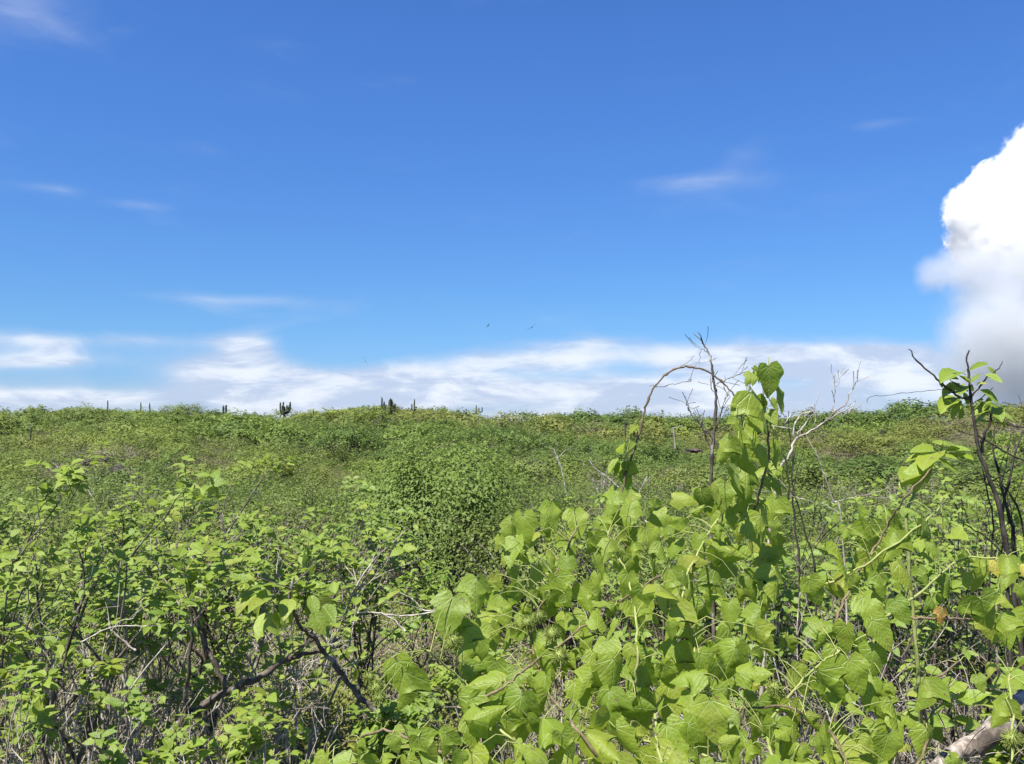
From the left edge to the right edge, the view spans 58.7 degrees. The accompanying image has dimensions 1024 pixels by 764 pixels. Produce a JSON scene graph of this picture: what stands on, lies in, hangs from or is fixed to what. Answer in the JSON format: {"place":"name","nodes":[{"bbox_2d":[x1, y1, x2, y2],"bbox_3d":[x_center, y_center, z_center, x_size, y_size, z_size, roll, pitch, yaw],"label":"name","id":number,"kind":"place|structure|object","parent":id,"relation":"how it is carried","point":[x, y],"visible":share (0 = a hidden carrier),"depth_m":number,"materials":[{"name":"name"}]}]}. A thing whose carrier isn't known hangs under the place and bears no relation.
{"place":"outdoors","nodes":[
{"label":"outdoors","id":0,"kind":"place"},
{"bbox_2d":[0,581,1015,763],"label":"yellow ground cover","id":1,"kind":"object","parent":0,"point":[307,715],"visible":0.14,"depth_m":4.56,"materials":[{"name":"plant"}]},
{"bbox_2d":[0,415,1023,763],"bbox_3d":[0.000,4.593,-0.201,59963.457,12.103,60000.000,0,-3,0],"label":"ground","id":2,"kind":"structure","parent":0,"point":[436,647],"depth_m":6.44,"materials":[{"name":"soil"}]},
{"bbox_2d":[0,497,102,721],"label":"leafy shrub","id":3,"kind":"object","parent":2,"relation":"on","point":[47,596],"visible":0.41,"depth_m":3.86,"materials":[{"name":"green plant"}]},
{"bbox_2d":[0,512,102,628],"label":"scrub bush","id":4,"kind":"object","parent":2,"relation":"on","point":[69,571],"visible":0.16,"depth_m":7.07,"materials":[{"name":"green plant"}]},
{"bbox_2d":[2,465,110,503],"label":"scrub bush","id":5,"kind":"object","parent":2,"relation":"on","point":[34,473],"visible":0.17,"depth_m":43.24,"materials":[{"name":"green plant"}]},
{"bbox_2d":[0,463,128,522],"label":"scrub bush","id":6,"kind":"object","parent":2,"relation":"on","point":[25,496],"visible":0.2,"depth_m":13.99,"materials":[{"name":"green plant"}]},
{"bbox_2d":[0,467,138,562],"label":"scrub bush","id":7,"kind":"object","parent":2,"relation":"on","point":[58,505],"visible":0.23,"depth_m":9.44,"materials":[{"name":"green plant"}]},
{"bbox_2d":[0,489,155,593],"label":"scrub bush","id":8,"kind":"object","parent":2,"relation":"on","point":[58,523],"visible":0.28,"depth_m":8.66,"materials":[{"name":"green plant"}]},
{"bbox_2d":[0,505,172,759],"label":"leafy shrub","id":9,"kind":"object","parent":2,"relation":"on","point":[44,580],"visible":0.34,"depth_m":4.40,"materials":[{"name":"green plant"}]},
{"bbox_2d":[0,661,178,763],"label":"leafy shrub","id":10,"kind":"object","parent":2,"relation":"on","point":[161,757],"visible":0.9,"depth_m":2.56,"materials":[{"name":"green plant"}]},
{"bbox_2d":[0,564,179,683],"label":"scrub bush","id":11,"kind":"object","parent":2,"relation":"on","point":[68,628],"visible":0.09,"depth_m":6.33,"materials":[{"name":"green plant"}]},
{"bbox_2d":[0,622,207,763],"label":"dead shrub","id":12,"kind":"object","parent":2,"relation":"on","point":[94,711],"visible":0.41,"depth_m":3.13,"materials":[{"name":"brown wood"}]},
{"bbox_2d":[46,441,161,466],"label":"scrub bush","id":13,"kind":"object","parent":2,"relation":"on","point":[108,448],"visible":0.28,"depth_m":64.03,"materials":[{"name":"green plant"}]},
{"bbox_2d":[0,548,218,763],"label":"dead shrub","id":14,"kind":"object","parent":2,"relation":"on","point":[51,661],"visible":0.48,"depth_m":3.18,"materials":[{"name":"wood"}]},
{"bbox_2d":[0,441,228,763],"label":"leafy shrub","id":15,"kind":"object","parent":2,"relation":"on","point":[73,476],"visible":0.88,"depth_m":2.91,"materials":[{"name":"green plant"}]},
{"bbox_2d":[0,543,243,763],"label":"dead shrub","id":16,"kind":"object","parent":2,"relation":"on","point":[117,719],"visible":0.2,"depth_m":3.94,"materials":[{"name":"brown wood"}]},
{"bbox_2d":[67,464,186,536],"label":"scrub bush","id":17,"kind":"object","parent":2,"relation":"on","point":[126,497],"visible":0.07,"depth_m":12.25,"materials":[{"name":"green plant"}]},
{"bbox_2d":[63,441,191,510],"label":"scrub bush","id":18,"kind":"object","parent":2,"relation":"on","point":[123,479],"visible":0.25,"depth_m":20.71,"materials":[{"name":"green plant"}]},
{"bbox_2d":[48,455,212,571],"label":"scrub bush","id":19,"kind":"object","parent":2,"relation":"on","point":[139,500],"visible":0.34,"depth_m":10.34,"materials":[{"name":"green plant"}]},
{"bbox_2d":[0,485,266,763],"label":"leafy shrub","id":20,"kind":"object","parent":2,"relation":"on","point":[136,706],"visible":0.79,"depth_m":3.18,"materials":[{"name":"green plant"}]},
{"bbox_2d":[74,472,193,718],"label":"leafy shrub","id":21,"kind":"object","parent":2,"relation":"on","point":[120,522],"visible":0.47,"depth_m":5.14,"materials":[{"name":"green plant"}]},
{"bbox_2d":[55,661,223,763],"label":"dead shrub","id":22,"kind":"object","parent":2,"relation":"on","point":[133,762],"visible":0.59,"depth_m":2.89,"materials":[{"name":"wood"}]},
{"bbox_2d":[58,588,284,763],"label":"dead shrub","id":23,"kind":"object","parent":2,"relation":"on","point":[163,711],"visible":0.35,"depth_m":3.43,"materials":[{"name":"brown wood"}]},
{"bbox_2d":[155,401,212,416],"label":"scrub bush","id":24,"kind":"object","parent":2,"relation":"on","point":[184,410],"visible":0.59,"depth_m":136.76,"materials":[{"name":"green plant"}]},
{"bbox_2d":[94,454,315,763],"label":"leafy shrub","id":25,"kind":"object","parent":2,"relation":"on","point":[203,655],"visible":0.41,"depth_m":3.87,"materials":[{"name":"green plant"}]},
{"bbox_2d":[79,483,351,645],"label":"scrub bush","id":26,"kind":"object","parent":2,"relation":"on","point":[205,562],"visible":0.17,"depth_m":7.46,"materials":[{"name":"green plant"}]},
{"bbox_2d":[107,692,342,763],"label":"dead shrub","id":27,"kind":"object","parent":2,"relation":"on","point":[286,729],"visible":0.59,"depth_m":3.15,"materials":[{"name":"brown wood"}]},
{"bbox_2d":[160,475,295,539],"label":"scrub bush","id":28,"kind":"object","parent":2,"relation":"on","point":[245,498],"visible":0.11,"depth_m":12.33,"materials":[{"name":"green plant"}]},
{"bbox_2d":[143,472,313,565],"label":"scrub bush","id":29,"kind":"object","parent":2,"relation":"on","point":[221,504],"visible":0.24,"depth_m":10.57,"materials":[{"name":"green plant"}]},
{"bbox_2d":[118,621,339,763],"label":"dead shrub","id":30,"kind":"object","parent":2,"relation":"on","point":[227,717],"visible":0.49,"depth_m":3.42,"materials":[{"name":"wood"}]},
{"bbox_2d":[159,687,332,763],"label":"leafy shrub","id":31,"kind":"object","parent":2,"relation":"on","point":[252,735],"visible":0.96,"depth_m":2.70,"materials":[{"name":"green plant"}]},
{"bbox_2d":[224,446,308,488],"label":"scrub bush","id":32,"kind":"object","parent":2,"relation":"on","point":[284,469],"visible":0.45,"depth_m":48.37,"materials":[{"name":"green plant"}]},
{"bbox_2d":[215,450,324,487],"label":"scrub bush","id":33,"kind":"object","parent":2,"relation":"on","point":[258,458],"visible":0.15,"depth_m":53.25,"materials":[{"name":"green plant"}]},
{"bbox_2d":[143,468,400,763],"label":"slanting shrub","id":34,"kind":"object","parent":2,"relation":"on","point":[323,610],"visible":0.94,"depth_m":2.95,"materials":[{"name":"green plant"}]},
{"bbox_2d":[138,502,439,763],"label":"leafy shrub","id":35,"kind":"object","parent":2,"relation":"on","point":[213,614],"visible":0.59,"depth_m":3.67,"materials":[{"name":"green plant"}]},
{"bbox_2d":[173,473,408,608],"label":"scrub bush","id":36,"kind":"object","parent":2,"relation":"on","point":[291,520],"visible":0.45,"depth_m":8.30,"materials":[{"name":"green plant"}]},
{"bbox_2d":[183,506,403,584],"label":"scrub bush","id":37,"kind":"object","parent":2,"relation":"on","point":[334,578],"visible":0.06,"depth_m":9.59,"materials":[{"name":"green plant"}]},
{"bbox_2d":[222,562,393,728],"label":"dead shrub","id":38,"kind":"object","parent":2,"relation":"on","point":[301,684],"visible":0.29,"depth_m":4.78,"materials":[{"name":"wood"}]},
{"bbox_2d":[245,455,379,565],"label":"scrub bush","id":39,"kind":"object","parent":2,"relation":"on","point":[314,499],"visible":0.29,"depth_m":11.46,"materials":[{"name":"green plant"}]},
{"bbox_2d":[211,511,418,699],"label":"leafy shrub","id":40,"kind":"object","parent":2,"relation":"on","point":[252,539],"visible":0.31,"depth_m":5.34,"materials":[{"name":"green plant"}]},
{"bbox_2d":[300,419,391,462],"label":"scrub bush","id":41,"kind":"object","parent":2,"relation":"on","point":[347,434],"visible":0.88,"depth_m":86.84,"materials":[{"name":"green plant"}]},
{"bbox_2d":[301,476,432,736],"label":"leafy shrub","id":42,"kind":"object","parent":2,"relation":"on","point":[371,586],"visible":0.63,"depth_m":4.53,"materials":[{"name":"green plant"}]},
{"bbox_2d":[309,536,457,590],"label":"scrub bush","id":43,"kind":"object","parent":2,"relation":"on","point":[409,580],"visible":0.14,"depth_m":9.31,"materials":[{"name":"green plant"}]},
{"bbox_2d":[311,737,467,763],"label":"leafy shoot","id":44,"kind":"object","parent":2,"relation":"on","point":[343,757],"visible":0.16,"depth_m":2.02,"materials":[{"name":"green plant"}]},
{"bbox_2d":[314,716,469,763],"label":"passion vine","id":45,"kind":"object","parent":2,"relation":"on","point":[423,742],"visible":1,"depth_m":1.59,"materials":[{"name":"green plant"}]},
{"bbox_2d":[344,691,443,763],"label":"leafy shrub","id":46,"kind":"object","parent":2,"relation":"on","point":[387,711],"visible":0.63,"depth_m":3.48,"materials":[{"name":"green plant"}]},
{"bbox_2d":[378,556,459,673],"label":"leafy shrub","id":47,"kind":"object","parent":2,"relation":"on","point":[425,593],"visible":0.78,"depth_m":5.52,"materials":[{"name":"green plant"}]},
{"bbox_2d":[314,409,591,595],"bbox_3d":[-0.472,1.298,8.757,2.843,2.073,2.515,1,-3,-18],"label":"scrub bush","id":48,"kind":"object","parent":2,"relation":"on","point":[482,495],"visible":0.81,"depth_m":8.27,"materials":[{"name":"green plant"}]},
{"bbox_2d":[416,648,538,754],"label":"leafy shrub","id":49,"kind":"object","parent":2,"relation":"on","point":[450,682],"visible":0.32,"depth_m":4.14,"materials":[{"name":"green plant"}]},
{"bbox_2d":[0,594,1001,763],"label":"fallen twigs","id":50,"kind":"object","parent":2,"relation":"on","point":[377,665],"visible":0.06,"depth_m":5.31,"materials":[{"name":"wood"}]},
{"bbox_2d":[0,583,1014,763],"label":"ground herbs","id":51,"kind":"object","parent":2,"relation":"on","point":[379,664],"visible":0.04,"depth_m":5.63,"materials":[{"name":"green plant"}]},
{"bbox_2d":[0,397,1023,636],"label":"scrub","id":52,"kind":"object","parent":2,"relation":"on","point":[196,433],"visible":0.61,"depth_m":84.48,"materials":[{"name":"green plant"}]},
{"bbox_2d":[452,514,587,609],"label":"scrub bush","id":53,"kind":"object","parent":2,"relation":"on","point":[492,551],"visible":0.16,"depth_m":7.90,"materials":[{"name":"green plant"}]},
{"bbox_2d":[432,584,627,763],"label":"dead shrub","id":54,"kind":"object","parent":2,"relation":"on","point":[526,742],"visible":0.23,"depth_m":3.58,"materials":[{"name":"wood"}]},
{"bbox_2d":[405,476,663,662],"bbox_3d":[0.288,1.430,6.552,2.109,1.443,2.203,0,-3,-8],"label":"scrub bush","id":55,"kind":"object","parent":2,"relation":"on","point":[539,550],"visible":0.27,"depth_m":6.44,"materials":[{"name":"green plant"}]},
{"bbox_2d":[486,473,605,525],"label":"scrub bush","id":56,"kind":"object","parent":2,"relation":"on","point":[561,491],"visible":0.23,"depth_m":12.72,"materials":[{"name":"green plant"}]},
{"bbox_2d":[494,448,607,486],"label":"scrub bush","id":57,"kind":"object","parent":2,"relation":"on","point":[545,462],"visible":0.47,"depth_m":62.25,"materials":[{"name":"green plant"}]},
{"bbox_2d":[417,643,720,763],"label":"dead shrub","id":58,"kind":"object","parent":2,"relation":"on","point":[507,739],"visible":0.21,"depth_m":2.56,"materials":[{"name":"wood"}]},
{"bbox_2d":[515,497,662,702],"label":"leafy shrub","id":59,"kind":"object","parent":2,"relation":"on","point":[544,580],"visible":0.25,"depth_m":5.33,"materials":[{"name":"green plant"}]},
{"bbox_2d":[541,457,668,510],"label":"scrub bush","id":60,"kind":"object","parent":2,"relation":"on","point":[607,486],"visible":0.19,"depth_m":20.07,"materials":[{"name":"green plant"}]},
{"bbox_2d":[552,493,723,736],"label":"leafy shrub","id":61,"kind":"object","parent":2,"relation":"on","point":[612,575],"visible":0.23,"depth_m":4.60,"materials":[{"name":"green plant"}]},
{"bbox_2d":[586,457,698,507],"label":"scrub bush","id":62,"kind":"object","parent":2,"relation":"on","point":[652,489],"visible":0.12,"depth_m":22.12,"materials":[{"name":"green plant"}]},
{"bbox_2d":[614,476,738,564],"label":"scrub bush","id":63,"kind":"object","parent":2,"relation":"on","point":[688,510],"visible":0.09,"depth_m":9.85,"materials":[{"name":"green plant"}]},
{"bbox_2d":[526,492,869,686],"bbox_3d":[1.207,1.417,6.004,2.476,1.364,1.793,1,-3,-18],"label":"scrub bush","id":64,"kind":"object","parent":2,"relation":"on","point":[695,574],"visible":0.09,"depth_m":5.90,"materials":[{"name":"green plant"}]},
{"bbox_2d":[669,327,748,763],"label":"bare shrub","id":65,"kind":"object","parent":2,"relation":"on","point":[712,436],"visible":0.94,"depth_m":2.49,"materials":[{"name":"brown plant"}]},
{"bbox_2d":[614,555,896,761],"bbox_3d":[0.897,1.248,3.415,0.988,1.212,0.672,-2,-3,32],"label":"leafy shrub","id":66,"kind":"object","parent":2,"relation":"on","point":[785,617],"visible":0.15,"depth_m":3.48,"materials":[{"name":"green plant"}]},
{"bbox_2d":[687,513,829,624],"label":"scrub bush","id":67,"kind":"object","parent":2,"relation":"on","point":[728,536],"visible":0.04,"depth_m":7.14,"materials":[{"name":"green plant"}]},
{"bbox_2d":[605,546,980,763],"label":"dead shrub","id":68,"kind":"object","parent":2,"relation":"on","point":[815,707],"visible":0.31,"depth_m":2.48,"materials":[{"name":"wood"}]},
{"bbox_2d":[362,483,915,763],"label":"passion vine","id":69,"kind":"object","parent":68,"relation":"on","point":[704,725],"visible":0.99,"depth_m":1.87,"materials":[{"name":"green plant"}]},
{"bbox_2d":[602,358,733,641],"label":"arching vine","id":70,"kind":"object","parent":69,"relation":"attached to","point":[625,470],"visible":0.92,"depth_m":2.29,"materials":[{"name":"leaf"},{"name":"brown bark"}]},
{"bbox_2d":[709,357,792,548],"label":"passion vine","id":71,"kind":"object","parent":69,"relation":"attached to","point":[743,448],"visible":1,"depth_m":2.07,"materials":[{"name":"green plant"}]},
{"bbox_2d":[757,361,868,763],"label":"bare branch","id":72,"kind":"object","parent":68,"relation":"attached to","point":[761,690],"visible":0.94,"depth_m":2.55,"materials":[{"name":"grey plant"}]},
{"bbox_2d":[724,476,893,558],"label":"scrub bush","id":73,"kind":"object","parent":2,"relation":"on","point":[818,513],"visible":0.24,"depth_m":9.67,"materials":[{"name":"green plant"}]},
{"bbox_2d":[684,503,940,756],"bbox_3d":[1.155,1.164,3.524,0.961,1.389,0.911,-1,-3,22],"label":"leafy shrub","id":74,"kind":"object","parent":2,"relation":"on","point":[790,597],"visible":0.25,"depth_m":3.47,"materials":[{"name":"green plant"}]},
{"bbox_2d":[756,454,883,505],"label":"scrub bush","id":75,"kind":"object","parent":2,"relation":"on","point":[816,475],"visible":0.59,"depth_m":45.99,"materials":[{"name":"green plant"}]},
{"bbox_2d":[723,477,918,728],"bbox_3d":[1.605,1.202,4.614,1.154,1.408,0.847,2,-3,-31],"label":"leafy shrub","id":76,"kind":"object","parent":2,"relation":"on","point":[858,549],"visible":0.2,"depth_m":4.69,"materials":[{"name":"green plant"}]},
{"bbox_2d":[632,639,1023,763],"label":"dead shrub","id":77,"kind":"object","parent":2,"relation":"on","point":[911,746],"visible":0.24,"depth_m":2.33,"materials":[{"name":"brown wood"}]},
{"bbox_2d":[676,522,1000,694],"bbox_3d":[1.920,1.436,5.502,1.992,1.278,2.496,1,-3,-23],"label":"scrub bush","id":78,"kind":"object","parent":2,"relation":"on","point":[801,642],"visible":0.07,"depth_m":5.43,"materials":[{"name":"green plant"}]},
{"bbox_2d":[753,411,924,761],"bbox_3d":[0.940,0.649,2.652,0.471,1.130,0.154,0,-3,0],"label":"bare shrub","id":79,"kind":"object","parent":2,"relation":"on","point":[803,527],"visible":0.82,"depth_m":2.68,"materials":[{"name":"grey bark"}]},
{"bbox_2d":[735,517,969,763],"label":"leafy shrub","id":80,"kind":"object","parent":2,"relation":"on","point":[948,554],"visible":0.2,"depth_m":3.78,"materials":[{"name":"green plant"}]},
{"bbox_2d":[719,604,1023,763],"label":"dead shrub","id":81,"kind":"object","parent":2,"relation":"on","point":[911,760],"visible":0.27,"depth_m":2.58,"materials":[{"name":"brown wood"}]},
{"bbox_2d":[761,435,906,738],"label":"bare branch","id":82,"kind":"object","parent":81,"relation":"attached to","point":[846,609],"visible":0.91,"depth_m":2.49,"materials":[{"name":"grey plant"}]},
{"bbox_2d":[831,442,913,458],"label":"scrub bush","id":83,"kind":"object","parent":2,"relation":"on","point":[874,448],"visible":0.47,"depth_m":73.70,"materials":[{"name":"green plant"}]},
{"bbox_2d":[806,455,963,500],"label":"scrub bush","id":84,"kind":"object","parent":2,"relation":"on","point":[880,470],"visible":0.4,"depth_m":50.64,"materials":[{"name":"green plant"}]},
{"bbox_2d":[785,513,1021,763],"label":"dead shrub","id":85,"kind":"object","parent":2,"relation":"on","point":[898,756],"visible":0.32,"depth_m":2.99,"materials":[{"name":"wood"}]},
{"bbox_2d":[799,468,1023,649],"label":"passion vine","id":86,"kind":"object","parent":2,"relation":"on","point":[870,561],"visible":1,"depth_m":2.14,"materials":[{"name":"green plant"}]},
{"bbox_2d":[807,478,1023,763],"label":"leafy shrub","id":87,"kind":"object","parent":2,"relation":"on","point":[956,584],"visible":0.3,"depth_m":3.61,"materials":[{"name":"green plant"}]},
{"bbox_2d":[810,449,1023,711],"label":"leafy shrub","id":88,"kind":"object","parent":2,"relation":"on","point":[895,502],"visible":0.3,"depth_m":5.18,"materials":[{"name":"green plant"}]},
{"bbox_2d":[816,471,1022,643],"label":"scrub bush","id":89,"kind":"object","parent":2,"relation":"on","point":[951,506],"visible":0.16,"depth_m":7.03,"materials":[{"name":"green plant"}]},
{"bbox_2d":[868,464,974,508],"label":"scrub bush","id":90,"kind":"object","parent":2,"relation":"on","point":[895,487],"visible":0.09,"depth_m":37.90,"materials":[{"name":"green plant"}]},
{"bbox_2d":[849,631,1013,763],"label":"dead shrub","id":91,"kind":"object","parent":2,"relation":"on","point":[963,734],"visible":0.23,"depth_m":3.15,"materials":[{"name":"brown wood"}]},
{"bbox_2d":[858,659,1023,763],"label":"leafy shrub","id":92,"kind":"object","parent":2,"relation":"on","point":[971,697],"visible":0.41,"depth_m":2.54,"materials":[{"name":"green plant"}]},
{"bbox_2d":[867,349,1023,670],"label":"leafy sapling","id":93,"kind":"object","parent":2,"relation":"on","point":[945,402],"visible":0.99,"depth_m":2.59,"materials":[{"name":"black plant"}]},
{"bbox_2d":[873,464,1023,509],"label":"scrub bush","id":94,"kind":"object","parent":2,"relation":"on","point":[962,480],"visible":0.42,"depth_m":40.97,"materials":[{"name":"green plant"}]},
{"bbox_2d":[876,459,1023,690],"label":"leafy shrub","id":95,"kind":"object","parent":2,"relation":"on","point":[1020,552],"visible":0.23,"depth_m":4.63,"materials":[{"name":"green plant"}]},
{"bbox_2d":[898,654,1023,763],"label":"passion vine","id":96,"kind":"object","parent":2,"relation":"on","point":[931,689],"visible":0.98,"depth_m":1.77,"materials":[{"name":"green plant"}]},
{"bbox_2d":[914,483,1023,631],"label":"scrub bush","id":97,"kind":"object","parent":2,"relation":"on","point":[1011,492],"visible":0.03,"depth_m":6.51,"materials":[{"name":"green plant"}]},
{"bbox_2d":[919,395,1023,757],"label":"bare shrub","id":98,"kind":"object","parent":2,"relation":"on","point":[1004,490],"visible":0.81,"depth_m":2.73,"materials":[{"name":"black plant"}]},
{"bbox_2d":[0,0,1023,420],"label":"sky","id":99,"kind":"structure","parent":0,"point":[309,190],"materials":[{"name":"blue"}]},
{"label":"dead shrub","id":100,"kind":"object","parent":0,"visible":0},
{"bbox_2d":[930,689,1023,763],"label":"fallen log","id":101,"kind":"object","parent":100,"relation":"on","point":[987,734],"visible":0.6,"depth_m":1.98,"materials":[{"name":"beige wood"}]},
{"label":"dead shrub","id":102,"kind":"object","parent":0,"visible":0},
{"bbox_2d":[897,440,973,763],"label":"leafy shoot","id":103,"kind":"object","parent":102,"relation":"on","point":[926,456],"visible":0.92,"depth_m":2.42,"materials":[{"name":"green plant"}]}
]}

